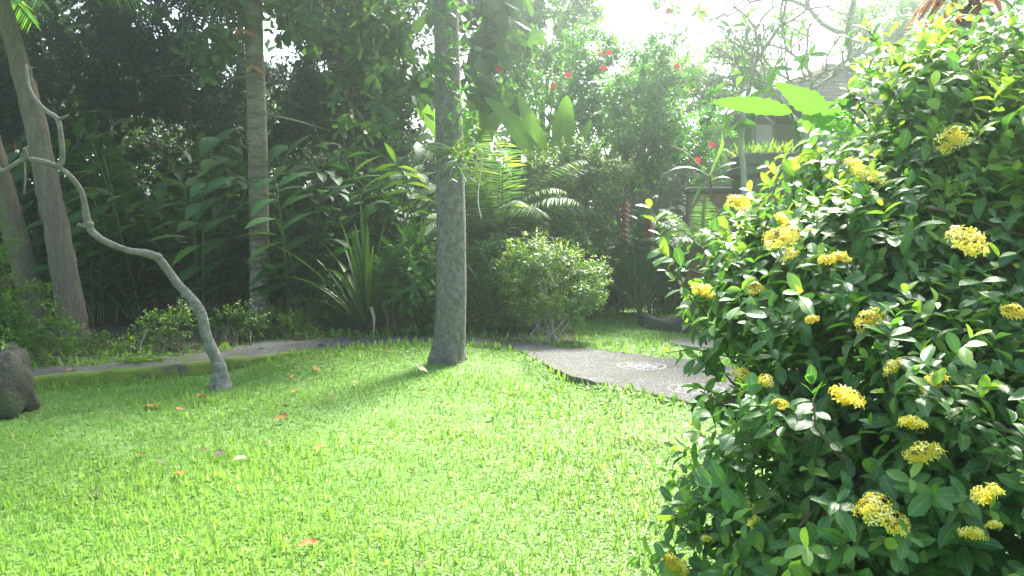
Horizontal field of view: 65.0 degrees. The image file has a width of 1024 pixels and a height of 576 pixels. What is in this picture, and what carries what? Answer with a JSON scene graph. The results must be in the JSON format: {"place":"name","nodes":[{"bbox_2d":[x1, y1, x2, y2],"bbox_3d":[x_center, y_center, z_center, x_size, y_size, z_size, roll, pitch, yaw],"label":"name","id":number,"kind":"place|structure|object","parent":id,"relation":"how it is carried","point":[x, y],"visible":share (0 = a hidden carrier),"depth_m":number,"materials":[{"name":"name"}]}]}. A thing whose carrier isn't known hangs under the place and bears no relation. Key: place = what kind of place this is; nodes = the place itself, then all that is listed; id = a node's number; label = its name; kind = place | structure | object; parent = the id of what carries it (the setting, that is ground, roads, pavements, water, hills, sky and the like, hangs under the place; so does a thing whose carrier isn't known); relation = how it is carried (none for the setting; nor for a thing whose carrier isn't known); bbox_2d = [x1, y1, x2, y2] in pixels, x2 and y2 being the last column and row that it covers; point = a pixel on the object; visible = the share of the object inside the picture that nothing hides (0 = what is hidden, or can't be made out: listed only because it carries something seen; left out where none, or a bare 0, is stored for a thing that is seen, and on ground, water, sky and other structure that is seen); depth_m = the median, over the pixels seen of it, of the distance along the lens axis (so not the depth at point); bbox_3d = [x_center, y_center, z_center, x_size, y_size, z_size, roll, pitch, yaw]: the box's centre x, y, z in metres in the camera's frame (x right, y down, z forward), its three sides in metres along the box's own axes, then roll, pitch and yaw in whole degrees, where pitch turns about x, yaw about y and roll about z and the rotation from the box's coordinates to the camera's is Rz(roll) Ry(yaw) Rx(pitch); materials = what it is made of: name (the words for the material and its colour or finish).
{"place":"outdoors","nodes":[
{"label":"outdoors","id":0,"kind":"place"},
{"bbox_2d":[31,336,875,404],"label":"path","id":1,"kind":"structure","parent":0,"point":[665,377],"depth_m":8.77,"materials":[{"name":"concrete"}]},
{"bbox_2d":[109,354,169,364],"bbox_3d":[-4.129,0.802,8.951,0.715,0.077,0.662,-3,5,-41],"label":"weed heap","id":2,"kind":"object","parent":1,"relation":"on","point":[140,359],"visible":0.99,"depth_m":8.92,"materials":[{"name":"green plant"}]},
{"bbox_2d":[0,285,1023,575],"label":"ground","id":3,"kind":"structure","parent":0,"point":[480,369],"depth_m":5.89,"materials":[{"name":"green plant"}]},
{"bbox_2d":[0,327,11,350],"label":"leafy sprig","id":4,"kind":"object","parent":3,"relation":"on","point":[2,341],"visible":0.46,"depth_m":6.66,"materials":[{"name":"green plant"}]},
{"bbox_2d":[0,343,40,418],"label":"boulder","id":5,"kind":"object","parent":3,"relation":"on","point":[18,394],"visible":0.9,"depth_m":6.64,"materials":[{"name":"stone"}]},
{"bbox_2d":[0,0,53,329],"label":"leaning tree","id":6,"kind":"object","parent":3,"relation":"on","point":[12,211],"visible":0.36,"depth_m":12.07,"materials":[{"name":"brown plant"}]},
{"bbox_2d":[0,125,92,303],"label":"ginger clump","id":7,"kind":"object","parent":3,"relation":"on","point":[16,177],"visible":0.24,"depth_m":13.96,"materials":[{"name":"green plant"}]},
{"bbox_2d":[0,0,103,300],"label":"evergreen tree","id":8,"kind":"object","parent":3,"relation":"on","point":[12,133],"visible":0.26,"depth_m":16.32,"materials":[{"name":"green plant"}]},
{"bbox_2d":[4,144,134,315],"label":"ginger clump","id":9,"kind":"object","parent":3,"relation":"on","point":[36,241],"visible":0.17,"depth_m":13.64,"materials":[{"name":"green plant"}]},
{"bbox_2d":[11,0,159,31],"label":"coconut palm","id":10,"kind":"object","parent":3,"relation":"on","point":[22,4],"visible":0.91,"depth_m":10.52,"materials":[{"name":"green plant"}]},
{"bbox_2d":[58,487,121,506],"bbox_3d":[-2.377,1.201,4.546,0.383,0.037,0.368,2,4,24],"label":"dry grass patch","id":11,"kind":"object","parent":3,"relation":"on","point":[88,497],"visible":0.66,"depth_m":4.54,"materials":[{"name":"green plant"}]},
{"bbox_2d":[0,64,231,390],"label":"frangipani tree","id":12,"kind":"object","parent":3,"relation":"on","point":[220,377],"visible":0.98,"depth_m":7.54,"materials":[{"name":"grey plant"}]},
{"bbox_2d":[65,131,222,324],"bbox_3d":[-5.637,-0.842,12.485,2.082,2.940,1.804,-1,4,-12],"label":"ginger clump","id":13,"kind":"object","parent":3,"relation":"on","point":[91,193],"visible":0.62,"depth_m":12.31,"materials":[{"name":"green plant"}]},
{"bbox_2d":[32,348,340,390],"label":"kerb","id":14,"kind":"structure","parent":3,"relation":"on","point":[114,374],"depth_m":8.42,"materials":[{"name":"concrete"}]},
{"bbox_2d":[212,449,223,456],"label":"fallen leaf","id":15,"kind":"object","parent":3,"relation":"on","point":[219,452],"visible":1,"depth_m":5.34,"materials":[{"name":"brown plant"}]},
{"bbox_2d":[230,455,245,459],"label":"fallen leaf","id":16,"kind":"object","parent":3,"relation":"on","point":[239,456],"visible":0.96,"depth_m":5.25,"materials":[{"name":"beige plant"}]},
{"bbox_2d":[197,130,356,314],"bbox_3d":[-4.308,-1.098,13.887,3.224,3.265,2.125,3,5,36],"label":"ginger clump","id":17,"kind":"object","parent":3,"relation":"on","point":[273,153],"visible":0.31,"depth_m":13.49,"materials":[{"name":"green plant"}]},
{"bbox_2d":[271,413,287,418],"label":"fallen leaf","id":18,"kind":"object","parent":3,"relation":"on","point":[281,416],"visible":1,"depth_m":6.44,"materials":[{"name":"orange plant"}]},
{"bbox_2d":[224,170,348,324],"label":"ginger clump","id":19,"kind":"object","parent":3,"relation":"on","point":[319,239],"visible":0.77,"depth_m":12.17,"materials":[{"name":"green plant"}]},
{"bbox_2d":[293,538,317,545],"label":"fallen leaf","id":20,"kind":"object","parent":3,"relation":"on","point":[309,541],"visible":1,"depth_m":3.76,"materials":[{"name":"plant"}]},
{"bbox_2d":[28,295,583,366],"bbox_3d":[-6.156,0.278,17.069,14.112,0.020,17.973,0,4,0],"label":"flower bed","id":21,"kind":"object","parent":3,"relation":"on","point":[121,325],"visible":0.12,"depth_m":11.85,"materials":[{"name":"green plant"}]},
{"bbox_2d":[0,198,32,344],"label":"climbing bush","id":22,"kind":"object","parent":21,"relation":"on","point":[10,279],"visible":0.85,"depth_m":8.95,"materials":[{"name":"green plant"}]},
{"bbox_2d":[0,270,85,365],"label":"bush","id":23,"kind":"object","parent":21,"relation":"on","point":[17,314],"visible":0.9,"depth_m":8.91,"materials":[{"name":"green plant"}]},
{"bbox_2d":[0,0,91,345],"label":"leaning tree","id":24,"kind":"object","parent":21,"relation":"on","point":[62,266],"visible":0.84,"depth_m":10.26,"materials":[{"name":"brown plant"}]},
{"bbox_2d":[2,217,174,316],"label":"paddle leaf plant","id":25,"kind":"object","parent":21,"relation":"on","point":[46,272],"visible":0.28,"depth_m":13.04,"materials":[{"name":"green plant"}]},
{"bbox_2d":[40,329,158,357],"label":"ground cover bush","id":26,"kind":"object","parent":21,"relation":"on","point":[118,349],"visible":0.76,"depth_m":9.53,"materials":[{"name":"green plant"}]},
{"bbox_2d":[41,192,163,326],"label":"ginger clump","id":27,"kind":"object","parent":21,"relation":"on","point":[98,226],"visible":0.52,"depth_m":12.19,"materials":[{"name":"green plant"}]},
{"bbox_2d":[0,0,231,303],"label":"evergreen tree","id":28,"kind":"object","parent":21,"relation":"on","point":[115,38],"visible":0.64,"depth_m":15.52,"materials":[{"name":"green plant"}]},
{"bbox_2d":[45,105,192,315],"bbox_3d":[-6.928,-1.336,13.837,3.233,3.746,2.362,2,4,24],"label":"ginger clump","id":29,"kind":"object","parent":21,"relation":"on","point":[73,162],"visible":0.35,"depth_m":13.82,"materials":[{"name":"green plant"}]},
{"bbox_2d":[28,220,209,319],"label":"paddle leaf plant","id":30,"kind":"object","parent":21,"relation":"on","point":[112,276],"visible":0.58,"depth_m":12.21,"materials":[{"name":"green plant"}]},
{"bbox_2d":[139,330,146,355],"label":"twig","id":31,"kind":"object","parent":21,"relation":"on","point":[141,342],"visible":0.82,"depth_m":9.36,"materials":[{"name":"grey plant"}]},
{"bbox_2d":[122,296,198,352],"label":"variegated shrub","id":32,"kind":"object","parent":21,"relation":"on","point":[177,320],"visible":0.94,"depth_m":9.84,"materials":[{"name":"green plant"}]},
{"bbox_2d":[69,116,270,315],"bbox_3d":[-5.969,-1.160,13.676,3.531,3.418,2.327,1,4,16],"label":"ginger clump","id":33,"kind":"object","parent":21,"relation":"on","point":[206,144],"visible":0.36,"depth_m":13.40,"materials":[{"name":"green plant"}]},
{"bbox_2d":[123,175,248,326],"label":"ginger clump","id":34,"kind":"object","parent":21,"relation":"on","point":[193,268],"visible":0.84,"depth_m":12.01,"materials":[{"name":"green plant"}]},
{"bbox_2d":[147,237,280,318],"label":"paddle leaf plant","id":35,"kind":"object","parent":21,"relation":"on","point":[223,268],"visible":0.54,"depth_m":12.49,"materials":[{"name":"green plant"}]},
{"bbox_2d":[153,138,318,314],"bbox_3d":[-4.996,-1.090,14.198,2.148,3.198,2.939,3,5,39],"label":"ginger clump","id":36,"kind":"object","parent":21,"relation":"on","point":[194,153],"visible":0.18,"depth_m":13.81,"materials":[{"name":"green plant"}]},
{"bbox_2d":[142,0,333,299],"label":"evergreen tree","id":37,"kind":"object","parent":21,"relation":"on","point":[234,111],"visible":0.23,"depth_m":16.28,"materials":[{"name":"green plant"}]},
{"bbox_2d":[209,298,270,347],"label":"variegated shrub","id":38,"kind":"object","parent":21,"relation":"on","point":[242,330],"visible":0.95,"depth_m":10.56,"materials":[{"name":"green plant"}]},
{"bbox_2d":[231,301,324,340],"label":"fern bush","id":39,"kind":"object","parent":21,"relation":"on","point":[285,321],"visible":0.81,"depth_m":11.08,"materials":[{"name":"green plant"}]},
{"bbox_2d":[230,215,355,321],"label":"paddle leaf plant","id":40,"kind":"object","parent":21,"relation":"on","point":[326,262],"visible":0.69,"depth_m":12.28,"materials":[{"name":"green plant"}]},
{"bbox_2d":[159,0,474,327],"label":"almond tree","id":41,"kind":"object","parent":21,"relation":"on","point":[382,44],"visible":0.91,"depth_m":11.40,"materials":[{"name":"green plant"}]},
{"bbox_2d":[233,140,412,318],"bbox_3d":[-3.127,-0.912,13.460,2.380,2.952,2.062,3,5,35],"label":"ginger clump","id":42,"kind":"object","parent":21,"relation":"on","point":[333,224],"visible":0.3,"depth_m":13.37,"materials":[{"name":"green plant"}]},
{"bbox_2d":[220,0,435,302],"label":"evergreen tree","id":43,"kind":"object","parent":21,"relation":"on","point":[309,99],"visible":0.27,"depth_m":15.83,"materials":[{"name":"green plant"}]},
{"bbox_2d":[298,271,381,329],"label":"lily clump","id":44,"kind":"object","parent":21,"relation":"on","point":[339,318],"visible":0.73,"depth_m":12.00,"materials":[{"name":"green plant"}]},
{"bbox_2d":[252,198,434,332],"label":"lily clump","id":45,"kind":"object","parent":21,"relation":"on","point":[362,289],"visible":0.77,"depth_m":11.41,"materials":[{"name":"green plant"}]},
{"bbox_2d":[369,297,388,331],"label":"withered leaves","id":46,"kind":"object","parent":45,"relation":"hanging from","point":[385,311],"visible":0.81,"depth_m":11.31,"materials":[{"name":"plant"}]},
{"bbox_2d":[307,118,432,293],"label":"ginger clump","id":47,"kind":"object","parent":21,"relation":"on","point":[368,210],"visible":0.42,"depth_m":13.37,"materials":[{"name":"green plant"}]},
{"bbox_2d":[371,141,433,309],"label":"ginger plant","id":48,"kind":"object","parent":21,"relation":"on","point":[391,152],"visible":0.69,"depth_m":11.31,"materials":[{"name":"green plant"}]},
{"bbox_2d":[368,226,436,336],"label":"broadleaf shrub","id":49,"kind":"object","parent":21,"relation":"on","point":[423,281],"visible":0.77,"depth_m":11.06,"materials":[{"name":"green plant"}]},
{"bbox_2d":[319,130,486,313],"bbox_3d":[-1.800,-1.049,14.086,2.226,3.138,3.378,1,4,10],"label":"ginger clump","id":50,"kind":"object","parent":21,"relation":"on","point":[384,210],"visible":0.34,"depth_m":13.30,"materials":[{"name":"green plant"}]},
{"bbox_2d":[361,170,489,315],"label":"ginger clump","id":51,"kind":"object","parent":21,"relation":"on","point":[408,218],"visible":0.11,"depth_m":13.03,"materials":[{"name":"green plant"}]},
{"bbox_2d":[368,191,487,327],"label":"dracaena plant","id":52,"kind":"object","parent":21,"relation":"on","point":[412,238],"visible":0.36,"depth_m":11.42,"materials":[{"name":"green plant"}]},
{"bbox_2d":[415,72,514,310],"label":"banana plant","id":53,"kind":"object","parent":21,"relation":"on","point":[491,121],"visible":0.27,"depth_m":14.44,"materials":[{"name":"green plant"}]},
{"bbox_2d":[413,0,552,305],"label":"broadleaf tree","id":54,"kind":"object","parent":21,"relation":"on","point":[491,41],"visible":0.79,"depth_m":14.01,"materials":[{"name":"green plant"}]},
{"bbox_2d":[416,148,551,314],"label":"ginger clump","id":55,"kind":"object","parent":21,"relation":"on","point":[489,229],"visible":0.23,"depth_m":13.83,"materials":[{"name":"green plant"}]},
{"bbox_2d":[389,130,601,321],"bbox_3d":[-0.241,-0.899,12.776,3.325,2.943,3.070,0,4,0],"label":"areca palm","id":56,"kind":"object","parent":21,"relation":"on","point":[518,209],"visible":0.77,"depth_m":12.35,"materials":[{"name":"green plant"}]},
{"bbox_2d":[466,231,556,334],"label":"round shrub","id":57,"kind":"object","parent":21,"relation":"on","point":[491,321],"visible":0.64,"depth_m":11.67,"materials":[{"name":"green plant"}]},
{"bbox_2d":[481,177,564,308],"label":"ginger clump","id":58,"kind":"object","parent":21,"relation":"on","point":[521,239],"visible":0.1,"depth_m":14.65,"materials":[{"name":"green plant"}]},
{"bbox_2d":[484,94,616,314],"bbox_3d":[0.680,-1.412,13.951,2.307,3.873,0.511,0,4,0],"label":"banana plant","id":59,"kind":"object","parent":21,"relation":"on","point":[525,131],"visible":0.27,"depth_m":13.87,"materials":[{"name":"green plant"}]},
{"bbox_2d":[494,228,612,344],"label":"clipped shrub","id":60,"kind":"object","parent":21,"relation":"on","point":[535,265],"visible":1,"depth_m":10.64,"materials":[{"name":"green plant"}]},
{"bbox_2d":[0,166,796,308],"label":"undergrowth","id":61,"kind":"object","parent":3,"relation":"on","point":[613,296],"visible":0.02,"depth_m":16.19,"materials":[{"name":"green plant"}]},
{"bbox_2d":[416,365,430,371],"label":"fallen leaf","id":62,"kind":"object","parent":3,"relation":"on","point":[421,368],"visible":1,"depth_m":8.50,"materials":[{"name":"beige plant"}]},
{"bbox_2d":[427,0,466,365],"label":"shade tree","id":63,"kind":"object","parent":3,"relation":"on","point":[448,346],"visible":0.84,"depth_m":9.15,"materials":[{"name":"grey plant"}]},
{"bbox_2d":[424,0,481,133],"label":"climbing vine","id":64,"kind":"object","parent":63,"relation":"attached to","point":[451,4],"visible":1,"depth_m":8.94,"materials":[{"name":"green plant"}]},
{"bbox_2d":[414,122,511,218],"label":"orchid plant","id":65,"kind":"object","parent":63,"relation":"attached to","point":[459,159],"visible":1,"depth_m":8.97,"materials":[{"name":"green plant"}]},
{"bbox_2d":[15,0,1018,285],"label":"woods","id":66,"kind":"object","parent":3,"relation":"on","point":[673,194],"visible":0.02,"depth_m":22.91,"materials":[{"name":"green plant"}]},
{"bbox_2d":[342,343,737,418],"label":"kerb","id":67,"kind":"structure","parent":3,"relation":"on","point":[579,380],"depth_m":7.78,"materials":[{"name":"concrete"}]},
{"bbox_2d":[493,0,608,231],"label":"broadleaf tree","id":68,"kind":"object","parent":3,"relation":"on","point":[561,16],"visible":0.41,"depth_m":18.98,"materials":[{"name":"green plant"}]},
{"bbox_2d":[518,133,644,318],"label":"variegated bush","id":69,"kind":"object","parent":3,"relation":"on","point":[581,187],"visible":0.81,"depth_m":13.03,"materials":[{"name":"green plant"}]},
{"bbox_2d":[472,0,738,308],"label":"hibiscus tree","id":70,"kind":"object","parent":3,"relation":"on","point":[662,136],"visible":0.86,"depth_m":14.63,"materials":[{"name":"green plant"}]},
{"bbox_2d":[565,197,664,312],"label":"ginger clump","id":71,"kind":"object","parent":3,"relation":"on","point":[644,210],"visible":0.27,"depth_m":14.66,"materials":[{"name":"green plant"}]},
{"bbox_2d":[583,224,685,313],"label":"paddle leaf plant","id":72,"kind":"object","parent":3,"relation":"on","point":[669,305],"visible":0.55,"depth_m":13.61,"materials":[{"name":"green plant"}]},
{"bbox_2d":[599,189,683,317],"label":"heliconia plant","id":73,"kind":"object","parent":3,"relation":"on","point":[646,269],"visible":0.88,"depth_m":13.14,"materials":[{"name":"green plant"}]},
{"bbox_2d":[613,433,671,450],"bbox_3d":[0.901,1.108,5.729,0.403,0.050,0.458,-4,5,-44],"label":"dry grass patch","id":74,"kind":"object","parent":3,"relation":"on","point":[633,437],"visible":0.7,"depth_m":5.73,"materials":[{"name":"green plant"}]},
{"bbox_2d":[602,205,685,313],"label":"ginger clump","id":75,"kind":"object","parent":3,"relation":"on","point":[640,230],"visible":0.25,"depth_m":14.15,"materials":[{"name":"green plant"}]},
{"bbox_2d":[660,207,684,289],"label":"ginger clump","id":76,"kind":"object","parent":3,"relation":"on","point":[683,272],"visible":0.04,"depth_m":15.02,"materials":[{"name":"green plant"}]},
{"bbox_2d":[637,311,731,336],"bbox_3d":[2.597,0.570,11.762,0.515,0.255,2.613,-3,5,-34],"label":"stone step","id":77,"kind":"object","parent":3,"relation":"on","point":[667,324],"visible":0.44,"depth_m":11.96,"materials":[{"name":"grey stone"}]},
{"bbox_2d":[596,37,784,186],"bbox_3d":[4.204,-3.199,20.533,5.689,6.551,3.443,-2,4,-25],"label":"broadleaf tree","id":78,"kind":"object","parent":3,"relation":"on","point":[695,104],"visible":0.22,"depth_m":20.07,"materials":[{"name":"green plant"}]},
{"bbox_2d":[642,196,739,314],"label":"cycad plant","id":79,"kind":"object","parent":3,"relation":"on","point":[688,238],"visible":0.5,"depth_m":12.09,"materials":[{"name":"green plant"}]},
{"bbox_2d":[660,126,739,318],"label":"pandanus plant","id":80,"kind":"object","parent":3,"relation":"on","point":[709,179],"visible":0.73,"depth_m":12.36,"materials":[{"name":"green plant"}]},
{"bbox_2d":[684,187,735,320],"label":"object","id":81,"kind":"structure","parent":3,"relation":"on","point":[720,195],"depth_m":12.95,"materials":[{"name":"brick"}]},
{"bbox_2d":[668,338,769,348],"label":"path slab","id":82,"kind":"structure","parent":3,"relation":"on","point":[682,342],"depth_m":10.32,"materials":[{"name":"concrete"}]},
{"bbox_2d":[719,152,799,326],"bbox_3d":[3.840,-0.711,12.430,1.000,2.684,0.900,0,4,0],"label":"stone shrine","id":83,"kind":"object","parent":3,"relation":"on","point":[754,161],"visible":0.17,"depth_m":12.02,"materials":[{"name":"stone"}]},
{"bbox_2d":[724,137,798,156],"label":"moss tuft","id":84,"kind":"object","parent":83,"relation":"on","point":[774,148],"visible":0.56,"depth_m":12.07,"materials":[{"name":"green plant"}]},
{"bbox_2d":[691,0,868,154],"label":"frangipani tree","id":85,"kind":"object","parent":3,"relation":"on","point":[834,29],"visible":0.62,"depth_m":13.18,"materials":[{"name":"grey plant"}]},
{"bbox_2d":[686,0,879,315],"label":"frangipani tree","id":86,"kind":"object","parent":3,"relation":"on","point":[700,11],"visible":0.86,"depth_m":11.32,"materials":[{"name":"grey plant"}]},
{"bbox_2d":[713,82,860,204],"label":"taro plant","id":87,"kind":"object","parent":3,"relation":"on","point":[812,104],"visible":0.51,"depth_m":5.48,"materials":[{"name":"green plant"}]},
{"bbox_2d":[685,0,899,200],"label":"frangipani tree","id":88,"kind":"object","parent":3,"relation":"on","point":[768,79],"visible":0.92,"depth_m":11.12,"materials":[{"name":"green plant"}]},
{"bbox_2d":[626,0,1023,575],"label":"ixora bush","id":89,"kind":"object","parent":3,"relation":"on","point":[915,467],"visible":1,"depth_m":2.76,"materials":[{"name":"green plant"}]},
{"bbox_2d":[696,63,1018,248],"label":"pavilion","id":90,"kind":"structure","parent":3,"relation":"on","point":[780,129],"depth_m":16.62,"materials":[{"name":"stone"}]},
{"bbox_2d":[827,0,1023,87],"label":"broadleaf tree","id":91,"kind":"object","parent":3,"relation":"on","point":[903,7],"visible":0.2,"depth_m":21.08,"materials":[{"name":"green plant"}]},
{"bbox_2d":[904,0,1023,78],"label":"cordyline plant","id":92,"kind":"object","parent":3,"relation":"on","point":[959,20],"visible":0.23,"depth_m":4.30,"materials":[{"name":"red plant"}]},
{"bbox_2d":[18,0,1023,228],"label":"sky","id":93,"kind":"structure","parent":0,"point":[627,15],"materials":[{"name":"white"}]}
]}

